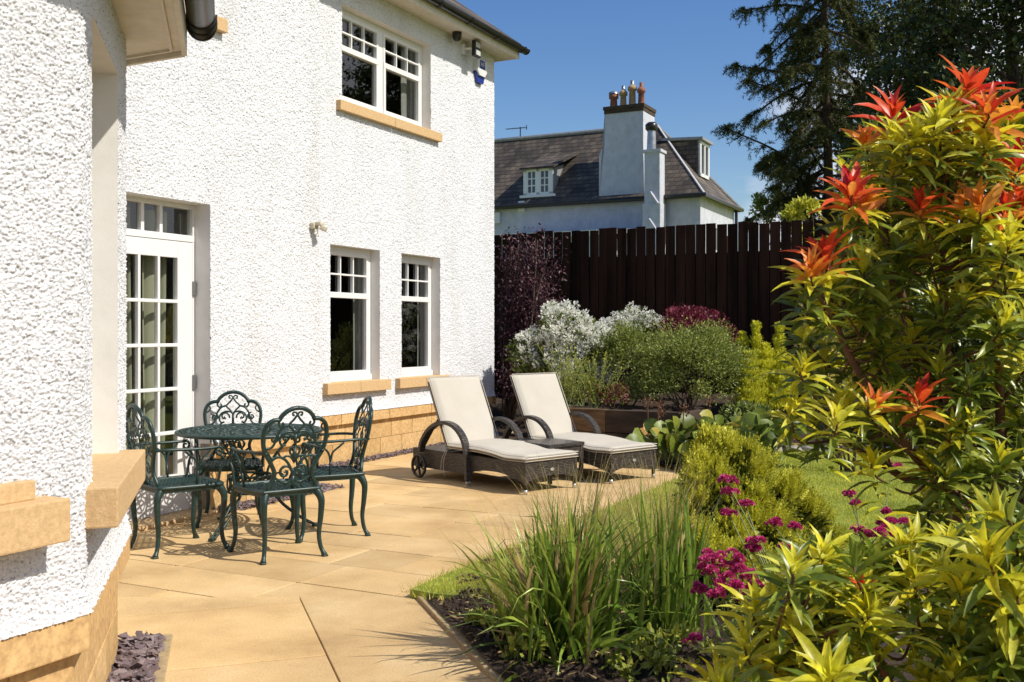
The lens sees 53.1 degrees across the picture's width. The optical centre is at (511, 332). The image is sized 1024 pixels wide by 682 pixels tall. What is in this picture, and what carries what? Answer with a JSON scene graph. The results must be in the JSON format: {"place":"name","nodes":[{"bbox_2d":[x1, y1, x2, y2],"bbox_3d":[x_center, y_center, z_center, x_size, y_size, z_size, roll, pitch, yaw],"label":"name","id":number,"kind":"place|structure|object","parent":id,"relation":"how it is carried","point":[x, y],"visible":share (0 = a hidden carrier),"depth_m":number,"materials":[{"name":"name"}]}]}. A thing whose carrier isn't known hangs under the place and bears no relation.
{"place":"outdoors","nodes":[
{"label":"outdoors","id":0,"kind":"place"},
{"bbox_2d":[117,431,682,681],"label":"patio","id":1,"kind":"structure","parent":0,"point":[346,609],"depth_m":5.79,"materials":[{"name":"stone"}]},
{"bbox_2d":[125,403,229,559],"bbox_3d":[-2.159,0.910,6.533,0.551,0.944,0.513,0,0,-42],"label":"garden chair","id":2,"kind":"object","parent":1,"relation":"on","point":[167,484],"visible":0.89,"depth_m":6.44,"materials":[{"name":"green metal"}]},
{"bbox_2d":[194,390,265,527],"bbox_3d":[-2.066,0.910,7.544,0.513,0.944,0.551,0,0,-13],"label":"garden chair","id":3,"kind":"object","parent":1,"relation":"on","point":[212,464],"visible":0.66,"depth_m":7.69,"materials":[{"name":"green metal"}]},
{"bbox_2d":[174,423,322,540],"bbox_3d":[-1.840,1.023,7.190,1.010,0.702,1.010,0,0,0],"label":"garden table","id":4,"kind":"object","parent":1,"relation":"on","point":[238,432],"visible":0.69,"depth_m":7.08,"materials":[{"name":"green metal"}]},
{"bbox_2d":[0,0,529,681],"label":"white house","id":5,"kind":"structure","parent":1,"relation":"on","point":[178,178],"depth_m":7.88,"materials":[{"name":"paint"}]},
{"bbox_2d":[125,236,195,520],"bbox_3d":[-2.664,0.330,7.506,0.063,2.040,0.894,0,0,27],"label":"glazed door","id":6,"kind":"structure","parent":5,"relation":"in","point":[184,287],"depth_m":7.73,"materials":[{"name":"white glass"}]},
{"bbox_2d":[310,222,327,235],"bbox_3d":[-1.687,-0.905,8.930,0.149,0.118,0.092,0,0,0],"label":"motion sensor","id":7,"kind":"object","parent":5,"relation":"attached to","point":[314,225],"visible":1,"depth_m":8.90,"materials":[{"name":"beige plastic"}]},
{"bbox_2d":[330,246,371,381],"bbox_3d":[-1.796,-0.198,11.024,0.084,1.435,0.900,0,0,27],"label":"window frame","id":8,"kind":"structure","parent":5,"relation":"in","point":[364,374],"depth_m":11.24,"materials":[{"name":"white wood"}]},
{"bbox_2d":[342,9,421,126],"bbox_3d":[-1.507,-2.940,11.595,0.084,1.040,1.780,0,0,27],"label":"window frame","id":9,"kind":"structure","parent":5,"relation":"in","point":[379,67],"depth_m":11.60,"materials":[{"name":"white wood"}]},
{"bbox_2d":[401,254,432,376],"bbox_3d":[-1.200,-0.198,12.201,0.084,1.435,0.860,0,0,27],"label":"window frame","id":10,"kind":"structure","parent":5,"relation":"in","point":[407,259],"depth_m":12.43,"materials":[{"name":"white wood"}]},
{"bbox_2d":[452,31,461,40],"bbox_3d":[-0.681,-3.659,12.663,0.120,0.112,0.120,0,0,0],"label":"dome camera","id":11,"kind":"object","parent":5,"relation":"attached to","point":[456,35],"visible":1,"depth_m":12.62,"materials":[{"name":"plastic"}]},
{"bbox_2d":[461,40,480,58],"bbox_3d":[-0.521,-3.597,13.019,0.223,0.200,0.163,0,0,19],"label":"security light","id":12,"kind":"object","parent":5,"relation":"attached to","point":[475,48],"visible":1,"depth_m":12.97,"materials":[{"name":"black plastic"}]},
{"bbox_2d":[473,59,486,84],"bbox_3d":[-0.415,-3.400,13.364,0.081,0.293,0.250,0,0,27],"label":"alarm box","id":13,"kind":"object","parent":5,"relation":"attached to","point":[480,69],"visible":0.99,"depth_m":13.30,"materials":[{"name":"white plastic"}]},
{"bbox_2d":[227,405,328,564],"bbox_3d":[-1.440,0.910,6.380,0.513,0.944,0.551,0,0,-36],"label":"garden chair","id":14,"kind":"object","parent":1,"relation":"on","point":[273,486],"visible":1,"depth_m":6.25,"materials":[{"name":"green metal"}]},
{"bbox_2d":[211,482,344,511],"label":"slate gravel","id":15,"kind":"structure","parent":1,"relation":"on","point":[245,504],"depth_m":8.27,"materials":[{"name":"grey gravel"}]},
{"bbox_2d":[285,395,372,541],"bbox_3d":[-1.247,0.910,7.069,0.551,0.944,0.513,0,0,-22],"label":"garden chair","id":16,"kind":"object","parent":1,"relation":"on","point":[351,472],"visible":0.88,"depth_m":7.01,"materials":[{"name":"green metal"}]},
{"bbox_2d":[319,431,502,465],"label":"slate gravel","id":17,"kind":"structure","parent":1,"relation":"on","point":[376,456],"depth_m":11.30,"materials":[{"name":"grey gravel"}]},
{"bbox_2d":[411,375,578,494],"bbox_3d":[-0.184,0.897,9.497,0.778,0.967,1.634,0,0,-41],"label":"sun lounger","id":18,"kind":"object","parent":1,"relation":"on","point":[472,441],"visible":0.98,"depth_m":9.54,"materials":[{"name":"fabric"}]},
{"bbox_2d":[524,438,584,485],"bbox_3d":[0.360,1.196,9.540,0.450,0.368,0.450,0,0,-41],"label":"side table","id":19,"kind":"object","parent":1,"relation":"on","point":[556,443],"visible":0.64,"depth_m":9.48,"materials":[{"name":"wicker"}]},
{"bbox_2d":[502,372,656,483],"bbox_3d":[0.605,0.897,10.127,0.778,0.967,1.634,0,0,-41],"label":"sun lounger","id":20,"kind":"object","parent":1,"relation":"on","point":[544,413],"visible":0.67,"depth_m":10.21,"materials":[{"name":"fabric"}]},
{"bbox_2d":[567,407,702,454],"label":"timber retaining wall","id":21,"kind":"structure","parent":1,"relation":"on","point":[624,424],"depth_m":11.45,"materials":[{"name":"brown wood"}]},
{"bbox_2d":[434,513,561,609],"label":"wispy ornamental grass","id":22,"kind":"object","parent":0,"point":[501,595],"depth_m":5.01,"materials":[{"name":"plant"}]},
{"bbox_2d":[494,80,743,257],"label":"neighbouring house","id":23,"kind":"structure","parent":0,"point":[632,164],"depth_m":37.93,"materials":[{"name":"white painted render"},{"name":"slate"},{"name":"terracotta"}]},
{"bbox_2d":[505,125,526,135],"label":"tv aerial","id":24,"kind":"object","parent":23,"relation":"attached to","point":[518,128],"visible":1,"depth_m":41.78,"materials":[{"name":"metal"}]},
{"bbox_2d":[520,168,555,197],"bbox_3d":[0.991,-5.697,38.998,1.481,1.084,0.180,0,0,27],"label":"dormer window","id":25,"kind":"structure","parent":23,"relation":"in","point":[538,178],"depth_m":38.99,"materials":[{"name":"white wood"}]},
{"bbox_2d":[698,140,709,179],"bbox_3d":[7.188,-6.454,38.390,0.100,1.314,1.200,0,0,27],"label":"dormer window","id":26,"kind":"structure","parent":23,"relation":"in","point":[701,165],"depth_m":38.33,"materials":[{"name":"white wood"}]},
{"bbox_2d":[656,454,685,469],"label":"border soil","id":27,"kind":"structure","parent":0,"point":[663,462],"depth_m":10.56,"materials":[{"name":"black soil"}]},
{"bbox_2d":[625,397,713,463],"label":"broad leaved plant","id":28,"kind":"object","parent":27,"relation":"on","point":[652,430],"visible":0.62,"depth_m":10.61,"materials":[{"name":"green plant"}]},
{"bbox_2d":[670,425,760,462],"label":"broad leaved plant","id":29,"kind":"object","parent":27,"relation":"on","point":[684,447],"visible":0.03,"depth_m":10.18,"materials":[{"name":"green plant"}]},
{"bbox_2d":[678,394,778,450],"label":"broad leaved plant","id":30,"kind":"object","parent":27,"relation":"on","point":[753,421],"visible":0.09,"depth_m":10.73,"materials":[{"name":"green plant"}]},
{"bbox_2d":[718,399,786,433],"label":"border shrub","id":31,"kind":"object","parent":27,"relation":"on","point":[741,408],"visible":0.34,"depth_m":11.70,"materials":[{"name":"green plant"}]},
{"bbox_2d":[725,407,813,454],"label":"broad leaved plant","id":32,"kind":"object","parent":27,"relation":"on","point":[779,431],"visible":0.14,"depth_m":11.13,"materials":[{"name":"green plant"}]},
{"bbox_2d":[424,443,942,681],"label":"flower bed soil","id":33,"kind":"structure","parent":0,"point":[454,604],"depth_m":4.23,"materials":[{"name":"brown soil"}]},
{"bbox_2d":[464,607,495,629],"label":"leafy plant","id":34,"kind":"object","parent":33,"relation":"on","point":[470,617],"visible":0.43,"depth_m":4.65,"materials":[{"name":"green plant"}]},
{"bbox_2d":[480,606,518,640],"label":"leafy plant","id":35,"kind":"object","parent":33,"relation":"on","point":[495,612],"visible":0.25,"depth_m":4.54,"materials":[{"name":"green plant"}]},
{"bbox_2d":[500,629,549,662],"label":"leafy plant","id":36,"kind":"object","parent":33,"relation":"on","point":[512,647],"visible":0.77,"depth_m":4.18,"materials":[{"name":"green plant"}]},
{"bbox_2d":[433,556,635,681],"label":"leaf litter","id":37,"kind":"object","parent":33,"relation":"on","point":[535,670],"visible":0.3,"depth_m":4.42,"materials":[{"name":"plant"}]},
{"bbox_2d":[428,472,697,681],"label":"sword leaved clump","id":38,"kind":"object","parent":33,"relation":"on","point":[564,598],"visible":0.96,"depth_m":4.29,"materials":[{"name":"green plant"}]},
{"bbox_2d":[464,449,726,592],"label":"wispy ornamental grass","id":39,"kind":"object","parent":33,"relation":"on","point":[565,515],"depth_m":5.15,"materials":[{"name":"plant"}]},
{"bbox_2d":[601,637,685,681],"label":"leafy plant","id":40,"kind":"object","parent":33,"relation":"on","point":[663,657],"visible":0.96,"depth_m":4.00,"materials":[{"name":"green plant"}]},
{"bbox_2d":[574,449,762,587],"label":"wispy ornamental grass","id":41,"kind":"object","parent":33,"relation":"on","point":[666,525],"depth_m":5.27,"materials":[{"name":"plant"}]},
{"bbox_2d":[560,469,796,646],"bbox_3d":[0.633,0.991,4.489,1.178,0.748,0.910,0,0,43],"label":"sword leaved clump","id":42,"kind":"object","parent":33,"relation":"on","point":[669,599],"visible":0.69,"depth_m":4.48,"materials":[{"name":"green plant"}]},
{"bbox_2d":[632,620,726,671],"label":"leafy plant","id":43,"kind":"object","parent":33,"relation":"on","point":[675,631],"visible":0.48,"depth_m":4.19,"materials":[{"name":"green plant"}]},
{"bbox_2d":[682,580,748,662],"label":"pink flowering plant","id":44,"kind":"object","parent":33,"relation":"on","point":[700,588],"visible":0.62,"depth_m":3.58,"materials":[{"name":"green plant"}]},
{"bbox_2d":[696,547,764,673],"bbox_3d":[0.843,1.104,3.920,0.278,0.556,0.244,0,0,0],"label":"pink flowering plant","id":45,"kind":"object","parent":33,"relation":"on","point":[709,568],"visible":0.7,"depth_m":3.90,"materials":[{"name":"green plant"}]},
{"bbox_2d":[717,473,775,577],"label":"pink flowering plant","id":46,"kind":"object","parent":33,"relation":"on","point":[753,542],"visible":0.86,"depth_m":4.21,"materials":[{"name":"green plant"}]},
{"bbox_2d":[670,418,856,611],"bbox_3d":[1.322,0.961,5.472,1.220,0.960,1.188,0,0,0],"label":"golden cypress","id":47,"kind":"object","parent":33,"relation":"on","point":[788,496],"visible":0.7,"depth_m":5.50,"materials":[{"name":"green plant"}]},
{"bbox_2d":[782,445,802,450],"bbox_3d":[3.156,1.321,11.518,0.233,0.125,0.190,10,1,9],"label":"edging stone","id":48,"kind":"object","parent":33,"relation":"on","point":[793,446],"visible":0.25,"depth_m":11.47,"materials":[{"name":"grey stone"}]},
{"bbox_2d":[801,445,820,450],"bbox_3d":[3.383,1.325,11.568,0.273,0.085,0.160,7,2,13],"label":"edging stone","id":49,"kind":"object","parent":33,"relation":"on","point":[805,448],"visible":0.22,"depth_m":11.52,"materials":[{"name":"grey stone"}]},
{"bbox_2d":[765,516,862,653],"bbox_3d":[1.209,1.074,4.086,0.251,0.616,0.523,0,0,-28],"label":"pink flowering plant","id":50,"kind":"object","parent":33,"relation":"on","point":[774,521],"visible":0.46,"depth_m":4.27,"materials":[{"name":"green plant"}]},
{"bbox_2d":[791,299,876,472],"bbox_3d":[3.099,0.386,9.854,0.902,2.000,0.760,0,0,-41],"label":"cream flowering shrub","id":51,"kind":"object","parent":33,"relation":"on","point":[839,454],"visible":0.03,"depth_m":9.79,"materials":[{"name":"green plant"}]},
{"bbox_2d":[668,479,1023,681],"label":"yellow leaved shrub","id":52,"kind":"object","parent":33,"relation":"on","point":[797,620],"visible":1,"depth_m":2.04,"materials":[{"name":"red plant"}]},
{"bbox_2d":[808,339,911,409],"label":"border shrub","id":53,"kind":"object","parent":33,"relation":"on","point":[860,384],"visible":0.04,"depth_m":12.35,"materials":[{"name":"green plant"}]},
{"bbox_2d":[849,506,918,603],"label":"pink flowering plant","id":54,"kind":"object","parent":33,"relation":"on","point":[880,529],"visible":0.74,"depth_m":4.88,"materials":[{"name":"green plant"}]},
{"bbox_2d":[759,54,1023,583],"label":"red tipped shrub","id":55,"kind":"object","parent":33,"relation":"on","point":[943,155],"visible":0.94,"depth_m":2.64,"materials":[{"name":"green plant"}]},
{"bbox_2d":[857,382,960,444],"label":"border shrub","id":56,"kind":"object","parent":33,"relation":"on","point":[869,411],"depth_m":11.85,"materials":[{"name":"green plant"}]},
{"bbox_2d":[842,460,978,581],"bbox_3d":[1.968,1.014,4.854,0.633,0.736,0.510,0,0,45],"label":"pink flowering plant","id":57,"kind":"object","parent":33,"relation":"on","point":[850,493],"visible":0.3,"depth_m":4.89,"materials":[{"name":"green plant"}]},
{"bbox_2d":[892,278,993,384],"bbox_3d":[5.214,0.298,12.636,2.001,2.172,1.304,0,0,0],"label":"border shrub","id":58,"kind":"object","parent":33,"relation":"on","point":[968,341],"visible":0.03,"depth_m":12.35,"materials":[{"name":"green plant"}]},
{"bbox_2d":[399,449,1023,599],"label":"lawn","id":59,"kind":"structure","parent":0,"point":[416,593],"depth_m":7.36,"materials":[{"name":"green plant"}]},
{"bbox_2d":[457,0,1021,249],"label":"sky","id":60,"kind":"structure","parent":0,"point":[582,51],"materials":[{"name":"blue"}]},
{"bbox_2d":[491,389,1023,447],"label":"raised bed soil","id":61,"kind":"structure","parent":0,"point":[501,426],"depth_m":13.25,"materials":[{"name":"brown soil"}]},
{"bbox_2d":[494,223,569,419],"bbox_3d":[0.214,-0.135,14.581,1.333,2.850,1.651,0,0,0],"label":"purple leaved tree","id":62,"kind":"object","parent":61,"relation":"on","point":[518,315],"visible":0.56,"depth_m":14.53,"materials":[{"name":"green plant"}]},
{"bbox_2d":[535,340,588,407],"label":"leafy perennial","id":63,"kind":"object","parent":61,"relation":"on","point":[567,394],"visible":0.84,"depth_m":11.97,"materials":[{"name":"green plant"}]},
{"bbox_2d":[505,298,620,399],"bbox_3d":[0.678,0.345,13.193,1.559,1.582,1.156,0,0,0],"label":"white flowering shrub","id":64,"kind":"object","parent":61,"relation":"on","point":[561,323],"visible":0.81,"depth_m":12.94,"materials":[{"name":"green plant"}]},
{"bbox_2d":[544,356,611,405],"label":"leafy perennial","id":65,"kind":"object","parent":61,"relation":"on","point":[583,399],"visible":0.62,"depth_m":12.28,"materials":[{"name":"green plant"}]},
{"bbox_2d":[570,347,628,408],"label":"leafy perennial","id":66,"kind":"object","parent":61,"relation":"on","point":[592,387],"visible":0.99,"depth_m":11.73,"materials":[{"name":"green plant"}]},
{"bbox_2d":[584,379,630,408],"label":"red leaved dwarf shrub","id":67,"kind":"object","parent":61,"relation":"on","point":[617,394],"visible":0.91,"depth_m":11.78,"materials":[{"name":"red plant"}]},
{"bbox_2d":[587,316,660,405],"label":"rounded green shrub","id":68,"kind":"object","parent":61,"relation":"on","point":[633,337],"visible":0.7,"depth_m":12.77,"materials":[{"name":"green plant"}]},
{"bbox_2d":[599,301,664,395],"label":"white flowering shrub","id":69,"kind":"object","parent":61,"relation":"on","point":[628,315],"visible":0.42,"depth_m":14.09,"materials":[{"name":"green plant"}]},
{"bbox_2d":[617,315,762,411],"bbox_3d":[2.133,0.386,12.199,1.495,1.200,1.350,0,0,-30],"label":"grey green shrub","id":70,"kind":"object","parent":61,"relation":"on","point":[711,349],"visible":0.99,"depth_m":12.02,"materials":[{"name":"green plant"}]},
{"bbox_2d":[649,302,738,398],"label":"dark red shrub","id":71,"kind":"object","parent":61,"relation":"on","point":[693,312],"visible":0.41,"depth_m":13.85,"materials":[{"name":"red plant"}]},
{"bbox_2d":[731,320,796,410],"bbox_3d":[3.039,0.562,12.369,0.872,1.446,0.910,0,0,0],"label":"golden upright conifer","id":72,"kind":"object","parent":61,"relation":"on","point":[764,392],"visible":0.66,"depth_m":12.20,"materials":[{"name":"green plant"}]},
{"bbox_2d":[778,193,821,226],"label":"overhanging shrub","id":73,"kind":"object","parent":61,"relation":"on","point":[796,206],"visible":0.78,"depth_m":15.93,"materials":[{"name":"green plant"}]},
{"bbox_2d":[959,253,1023,392],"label":"border shrub","id":74,"kind":"object","parent":61,"relation":"on","point":[1012,299],"visible":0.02,"depth_m":12.59,"materials":[{"name":"green plant"}]},
{"label":"ground","id":75,"kind":"structure","parent":0,"visible":0},
{"bbox_2d":[494,218,1023,402],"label":"board fence","id":76,"kind":"object","parent":75,"relation":"on","point":[734,279],"visible":0.17,"depth_m":15.23,"materials":[{"name":"brown wood"}]},
{"bbox_2d":[749,192,783,245],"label":"distant shrub","id":77,"kind":"object","parent":75,"relation":"on","point":[758,202],"visible":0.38,"depth_m":23.96,"materials":[{"name":"green plant"}]},
{"bbox_2d":[710,0,921,249],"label":"tall conifer","id":78,"kind":"object","parent":75,"relation":"on","point":[812,34],"visible":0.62,"depth_m":22.86,"materials":[{"name":"green plant"}]},
{"bbox_2d":[811,0,1002,194],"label":"broadleaf tree","id":79,"kind":"object","parent":75,"relation":"on","point":[868,25],"visible":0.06,"depth_m":25.21,"materials":[{"name":"green plant"}]},
{"bbox_2d":[824,0,1023,229],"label":"broadleaf tree","id":80,"kind":"object","parent":75,"relation":"on","point":[950,33],"visible":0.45,"depth_m":19.34,"materials":[{"name":"green plant"}]},
{"label":"patio bedding","id":81,"kind":"structure","parent":0,"visible":0},
{"bbox_2d":[154,634,172,681],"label":"gravel edging","id":82,"kind":"object","parent":81,"relation":"on","point":[160,674],"visible":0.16,"depth_m":4.29,"materials":[{"name":"stone"}]},
{"bbox_2d":[417,595,504,681],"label":"kerb","id":83,"kind":"structure","parent":81,"relation":"on","point":[480,660],"depth_m":4.54,"materials":[{"name":"stone"}]},
{"label":"gravel bedding","id":84,"kind":"structure","parent":0,"visible":0},
{"bbox_2d":[106,631,166,681],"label":"slate gravel","id":85,"kind":"structure","parent":84,"relation":"on","point":[137,658],"depth_m":4.24,"materials":[{"name":"grey gravel"}]}
]}

